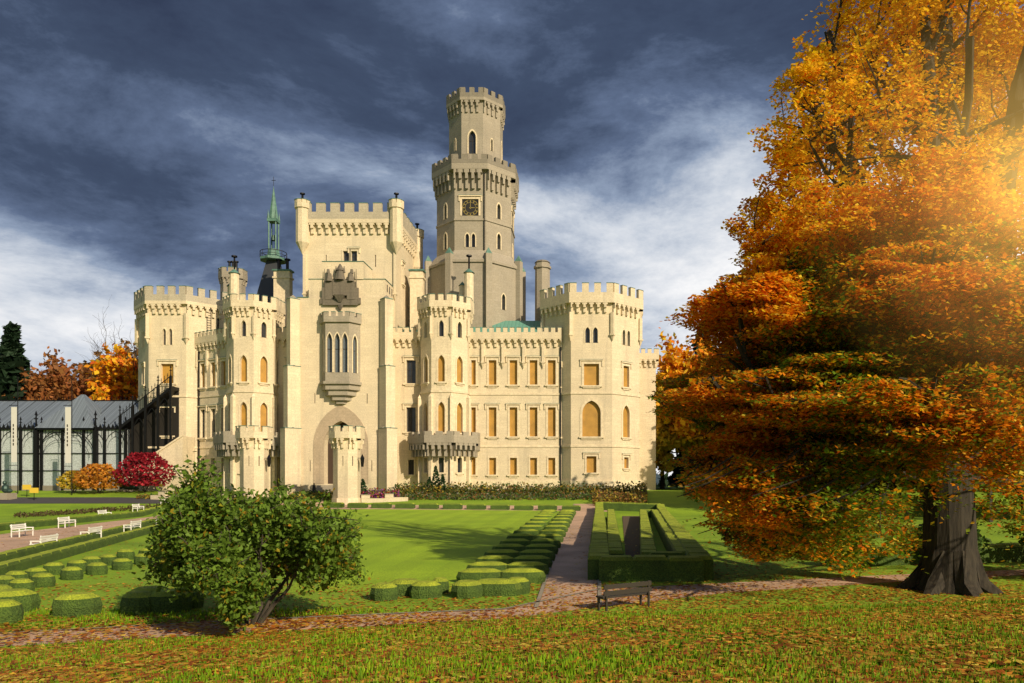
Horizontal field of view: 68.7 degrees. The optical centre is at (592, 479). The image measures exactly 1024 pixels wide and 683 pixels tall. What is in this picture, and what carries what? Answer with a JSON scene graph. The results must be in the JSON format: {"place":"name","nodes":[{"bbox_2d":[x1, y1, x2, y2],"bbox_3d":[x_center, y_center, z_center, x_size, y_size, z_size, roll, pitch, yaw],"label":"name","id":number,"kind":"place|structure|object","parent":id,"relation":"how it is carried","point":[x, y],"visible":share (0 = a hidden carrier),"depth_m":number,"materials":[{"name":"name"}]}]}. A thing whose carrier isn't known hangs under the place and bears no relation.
{"place":"outdoors","nodes":[
{"label":"outdoors","id":0,"kind":"place"},
{"bbox_2d":[0,497,161,503],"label":"path","id":1,"kind":"structure","parent":0,"point":[40,500],"depth_m":100.55,"materials":[{"name":"grey"}]},
{"bbox_2d":[0,486,1023,682],"bbox_3d":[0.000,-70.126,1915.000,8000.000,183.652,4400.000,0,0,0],"label":"ground","id":2,"kind":"structure","parent":0,"point":[681,509],"depth_m":32.65,"materials":[{"name":"green plant"}]},
{"bbox_2d":[1,429,129,485],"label":"greenhouse glass","id":3,"kind":"object","parent":2,"relation":"on","point":[51,461],"depth_m":117.00,"materials":[{"name":"clear glass"}]},
{"bbox_2d":[0,395,138,427],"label":"greenhouse roof","id":4,"kind":"object","parent":3,"relation":"on","point":[84,406],"visible":0.64,"depth_m":120.02,"materials":[{"name":"grey metal"}]},
{"bbox_2d":[10,499,166,544],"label":"benches","id":5,"kind":"object","parent":2,"relation":"on","point":[55,537],"visible":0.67,"depth_m":55.56,"materials":[{"name":"white wood"}]},
{"bbox_2d":[1,235,274,492],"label":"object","id":6,"kind":"object","parent":2,"relation":"on","point":[5,488],"visible":0.81,"depth_m":110.47,"materials":[{"name":"green"}]},
{"bbox_2d":[0,173,560,499],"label":"iron","id":7,"kind":"object","parent":2,"relation":"on","point":[145,411],"visible":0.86,"depth_m":116.41,"materials":[{"name":"black metal"}]},
{"bbox_2d":[22,485,38,492],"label":"sign","id":8,"kind":"object","parent":7,"relation":"on","point":[30,489],"visible":1,"depth_m":101.01,"materials":[{"name":"yellow"}]},
{"bbox_2d":[9,87,559,494],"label":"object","id":9,"kind":"object","parent":2,"relation":"on","point":[453,158],"visible":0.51,"depth_m":122.03,"materials":[{"name":"grey stone"}]},
{"bbox_2d":[0,97,601,632],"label":"grey stone","id":10,"kind":"object","parent":2,"relation":"on","point":[498,273],"visible":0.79,"depth_m":120.80,"materials":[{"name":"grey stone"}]},
{"bbox_2d":[130,255,389,470],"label":"windows","id":11,"kind":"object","parent":10,"relation":"on","point":[151,433],"visible":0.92,"depth_m":117.90,"materials":[{"name":"black"}]},
{"bbox_2d":[13,134,595,474],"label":"window","id":12,"kind":"structure","parent":10,"relation":"on","point":[345,349],"depth_m":113.86,"materials":[{"name":"grey glass"}]},
{"bbox_2d":[11,407,70,462],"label":"banner","id":13,"kind":"object","parent":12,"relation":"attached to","point":[67,421],"visible":1,"depth_m":106.48,"materials":[{"name":"white fabric"}]},
{"bbox_2d":[164,132,597,474],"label":"glass","id":14,"kind":"object","parent":12,"relation":"in","point":[441,460],"visible":0.45,"depth_m":115.42,"materials":[{"name":"black glass"}]},
{"bbox_2d":[328,334,354,372],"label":"window","id":15,"kind":"structure","parent":10,"relation":"on","point":[337,356],"depth_m":109.82,"materials":[{"name":"glass"}]},
{"bbox_2d":[462,199,512,227],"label":"clock","id":16,"kind":"object","parent":10,"relation":"on","point":[469,210],"visible":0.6,"depth_m":120.95,"materials":[{"name":"grey"}]},
{"bbox_2d":[462,200,512,222],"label":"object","id":17,"kind":"object","parent":10,"relation":"attached to","point":[470,202],"visible":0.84,"depth_m":120.93,"materials":[{"name":"brown"}]},
{"bbox_2d":[130,129,640,504],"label":"trim","id":18,"kind":"structure","parent":2,"relation":"on","point":[283,286],"depth_m":114.86,"materials":[{"name":"beige stone"}]},
{"bbox_2d":[122,199,658,502],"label":"stone","id":19,"kind":"object","parent":2,"relation":"on","point":[305,404],"visible":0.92,"depth_m":114.03,"materials":[{"name":"beige stone"}]},
{"bbox_2d":[257,260,281,302],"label":"roof","id":20,"kind":"structure","parent":19,"relation":"on","point":[266,286],"depth_m":128.40,"materials":[{"name":"grey metal"}]},
{"bbox_2d":[134,203,416,306],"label":"battlements","id":21,"kind":"object","parent":19,"relation":"on","point":[144,293],"visible":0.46,"depth_m":117.40,"materials":[{"name":"beige stone"}]},
{"bbox_2d":[328,422,346,483],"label":"door","id":22,"kind":"structure","parent":19,"relation":"attached to","point":[330,465],"depth_m":112.55,"materials":[{"name":"brown wood"}]},
{"bbox_2d":[313,405,367,483],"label":"archway","id":23,"kind":"object","parent":19,"relation":"attached to","point":[337,414],"visible":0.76,"depth_m":110.93,"materials":[{"name":"beige stone"}]},
{"bbox_2d":[320,264,360,309],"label":"relief","id":24,"kind":"object","parent":19,"relation":"attached to","point":[339,289],"visible":1,"depth_m":110.53},
{"bbox_2d":[163,356,626,474],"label":"shutter","id":25,"kind":"object","parent":19,"relation":"on","point":[591,419],"visible":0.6,"depth_m":115.42,"materials":[{"name":"orange wood"}]},
{"bbox_2d":[134,186,657,453],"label":"copper","id":26,"kind":"object","parent":19,"relation":"on","point":[273,217],"visible":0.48,"depth_m":119.40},
{"bbox_2d":[402,321,540,331],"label":"roof","id":27,"kind":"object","parent":19,"relation":"on","point":[521,324],"visible":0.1,"depth_m":120.15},
{"bbox_2d":[288,509,559,591],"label":"lawn","id":28,"kind":"structure","parent":2,"relation":"on","point":[425,545],"depth_m":49.50,"materials":[{"name":"green plant"}]},
{"bbox_2d":[0,253,1023,682],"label":"leaves","id":29,"kind":"object","parent":2,"relation":"on","point":[884,645],"visible":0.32,"depth_m":18.79,"materials":[{"name":"plant"}]},
{"bbox_2d":[0,500,1023,625],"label":"hedge","id":30,"kind":"object","parent":2,"relation":"on","point":[518,562],"visible":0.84,"depth_m":33.60,"materials":[{"name":"green plant"}]},
{"bbox_2d":[42,295,1020,627],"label":"tree branches","id":31,"kind":"object","parent":2,"relation":"on","point":[262,615],"visible":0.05,"depth_m":21.38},
{"bbox_2d":[596,580,651,610],"bbox_3d":[1.014,3.760,24.260,1.900,0.880,0.500,0,0,-34],"label":"dark bench","id":32,"kind":"object","parent":2,"relation":"on","point":[607,594],"visible":0.97,"depth_m":24.01,"materials":[{"name":"grey wood"}]},
{"bbox_2d":[622,516,639,556],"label":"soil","id":33,"kind":"structure","parent":2,"relation":"on","point":[631,524],"depth_m":56.80,"materials":[{"name":"brown soil"}]},
{"bbox_2d":[646,0,1023,579],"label":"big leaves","id":34,"kind":"object","parent":2,"relation":"on","point":[869,401],"visible":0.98,"depth_m":23.60,"materials":[{"name":"orange plant"}]},
{"bbox_2d":[651,0,1023,596],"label":"bark","id":35,"kind":"object","parent":2,"relation":"on","point":[951,563],"visible":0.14,"depth_m":27.36,"materials":[{"name":"brown plant"}]},
{"bbox_2d":[0,500,1023,646],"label":"gravel","id":36,"kind":"structure","parent":0,"point":[568,566],"depth_m":29.76,"materials":[{"name":"brown gravel"}]},
{"bbox_2d":[0,0,1023,475],"label":"sky","id":37,"kind":"structure","parent":0,"point":[143,142],"materials":[{"name":"blue"}]},
{"bbox_2d":[656,473,861,485],"bbox_3d":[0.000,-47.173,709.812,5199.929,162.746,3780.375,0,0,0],"label":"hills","id":38,"kind":"structure","parent":0,"point":[657,479],"depth_m":2589.86,"materials":[{"name":"plant"}]}
]}

